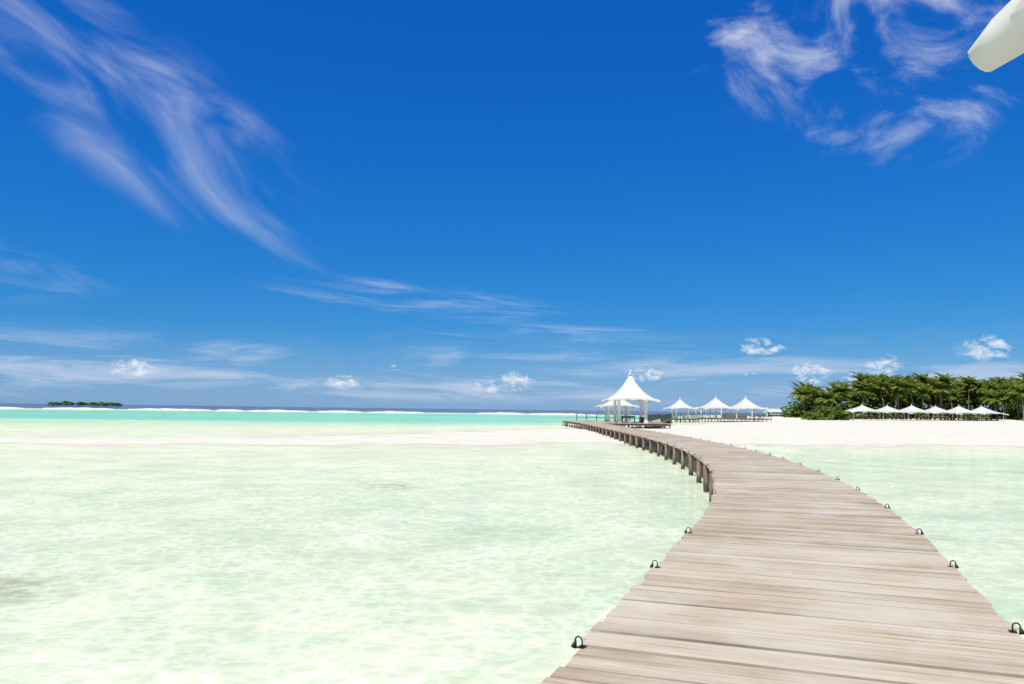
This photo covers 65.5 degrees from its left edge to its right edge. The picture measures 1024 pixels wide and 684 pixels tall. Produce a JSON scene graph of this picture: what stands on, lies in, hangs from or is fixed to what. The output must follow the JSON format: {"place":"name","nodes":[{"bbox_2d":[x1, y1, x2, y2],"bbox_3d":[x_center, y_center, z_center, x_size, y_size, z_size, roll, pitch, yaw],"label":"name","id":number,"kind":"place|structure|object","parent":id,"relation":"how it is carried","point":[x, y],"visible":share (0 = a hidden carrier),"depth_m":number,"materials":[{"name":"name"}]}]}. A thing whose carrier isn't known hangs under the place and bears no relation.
{"place":"outdoors","nodes":[
{"label":"outdoors","id":0,"kind":"place"},
{"bbox_2d":[0,403,1023,683],"bbox_3d":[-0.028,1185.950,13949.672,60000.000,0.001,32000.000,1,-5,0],"label":"water surface","id":1,"kind":"object","parent":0,"point":[300,565],"visible":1,"depth_m":14.39,"materials":[{"name":"green liquid"}]},
{"bbox_2d":[47,401,121,405],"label":"island trees","id":2,"kind":"object","parent":1,"relation":"on","point":[88,403],"visible":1,"depth_m":1488.30,"materials":[{"name":"green plant"}]},
{"bbox_2d":[0,407,720,415],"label":"breaking waves","id":3,"kind":"object","parent":1,"relation":"on","point":[317,411],"visible":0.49,"depth_m":415.46,"materials":[{"name":"white liquid"}]},
{"bbox_2d":[0,416,1023,447],"bbox_3d":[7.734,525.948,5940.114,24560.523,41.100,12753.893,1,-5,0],"label":"sand beach","id":4,"kind":"structure","parent":0,"point":[777,430],"depth_m":68.97,"materials":[{"name":"white sand"}]},
{"bbox_2d":[566,418,700,426],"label":"connecting jetty piles","id":5,"kind":"object","parent":4,"relation":"on","point":[669,421],"visible":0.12,"depth_m":160.18,"materials":[{"name":"brown wood"}]},
{"bbox_2d":[561,418,694,422],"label":"jetty planks","id":6,"kind":"object","parent":5,"relation":"on","point":[657,420],"visible":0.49,"depth_m":119.09,"materials":[{"name":"brown wood"}]},
{"bbox_2d":[576,414,702,421],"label":"railing","id":7,"kind":"object","parent":6,"relation":"on","point":[662,417],"visible":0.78,"depth_m":126.94,"materials":[{"name":"brown wood"}]},
{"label":"small gazebo platform","id":8,"kind":"structure","parent":5,"relation":"on","visible":0},
{"bbox_2d":[663,398,696,418],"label":"gazebo","id":9,"kind":"object","parent":8,"relation":"on","point":[680,404],"visible":1,"depth_m":174.20,"materials":[{"name":"white fabric"}]},
{"bbox_2d":[562,421,713,501],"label":"pier pilings","id":10,"kind":"object","parent":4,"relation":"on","point":[707,486],"visible":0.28,"depth_m":37.98,"materials":[{"name":"brown wood"}]},
{"bbox_2d":[540,420,1023,683],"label":"jetty deck planks","id":11,"kind":"object","parent":10,"relation":"on","point":[772,569],"visible":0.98,"depth_m":6.31,"materials":[{"name":"brown wood"}]},
{"bbox_2d":[571,422,1023,648],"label":"dock lights","id":12,"kind":"object","parent":11,"relation":"on","point":[582,646],"visible":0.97,"depth_m":7.68},
{"bbox_2d":[605,423,670,428],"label":"platform piles","id":13,"kind":"object","parent":4,"relation":"on","point":[641,425],"visible":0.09,"depth_m":97.90,"materials":[{"name":"brown wood"}]},
{"bbox_2d":[590,421,668,423],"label":"gazebo platform planks","id":14,"kind":"object","parent":13,"relation":"on","point":[628,422],"visible":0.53,"depth_m":101.38,"materials":[{"name":"brown wood"}]},
{"bbox_2d":[595,400,638,421],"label":"gazebo","id":15,"kind":"object","parent":14,"relation":"on","point":[625,404],"visible":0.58,"depth_m":108.46,"materials":[{"name":"white fabric"}]},
{"bbox_2d":[602,372,659,422],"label":"gazebo","id":16,"kind":"object","parent":14,"relation":"on","point":[630,389],"visible":0.98,"depth_m":101.08,"materials":[{"name":"white fabric"}]},
{"bbox_2d":[671,419,696,421],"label":"gazebo piles","id":17,"kind":"object","parent":4,"relation":"on","point":[683,419],"visible":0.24,"depth_m":172.28,"materials":[{"name":"brown wood"}]},
{"bbox_2d":[692,418,771,421],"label":"restaurant piles","id":18,"kind":"object","parent":4,"relation":"on","point":[724,419],"visible":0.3,"depth_m":184.72,"materials":[{"name":"brown wood"}]},
{"bbox_2d":[692,417,762,418],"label":"restaurant deck","id":19,"kind":"structure","parent":18,"relation":"on","point":[740,418],"depth_m":185.29,"materials":[{"name":"brown wood"}]},
{"bbox_2d":[692,395,771,418],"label":"restaurant pavilion","id":20,"kind":"structure","parent":19,"relation":"on","point":[715,403],"depth_m":189.26,"materials":[{"name":"white fabric"}]},
{"bbox_2d":[780,398,1022,420],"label":"bushes","id":21,"kind":"object","parent":4,"relation":"on","point":[833,412],"visible":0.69,"depth_m":245.88,"materials":[{"name":"green plant"}]},
{"bbox_2d":[788,371,1023,420],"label":"palm","id":22,"kind":"object","parent":4,"relation":"on","point":[992,390],"depth_m":254.18,"materials":[{"name":"green plant"}]},
{"bbox_2d":[845,403,1008,420],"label":"beach tents","id":23,"kind":"object","parent":4,"relation":"on","point":[911,409],"visible":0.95,"depth_m":230.06,"materials":[{"name":"white fabric"}]},
{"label":"tent deck piles","id":24,"kind":"object","parent":4,"relation":"on","visible":0},
{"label":"arrival tent deck","id":25,"kind":"structure","parent":24,"relation":"on","visible":0},
{"bbox_2d":[968,0,1023,71],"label":"arrival tent","id":26,"kind":"object","parent":25,"relation":"on","point":[999,42],"visible":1,"depth_m":3.30,"materials":[{"name":"white fabric"}]},
{"bbox_2d":[0,0,1023,412],"label":"sky","id":27,"kind":"structure","parent":0,"point":[421,204],"materials":[{"name":"blue"}]},
{"bbox_2d":[764,407,781,414],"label":"water bungalows","id":28,"kind":"object","parent":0,"point":[772,411],"visible":0.91,"depth_m":458.64,"materials":[{"name":"white fabric"}]}
]}

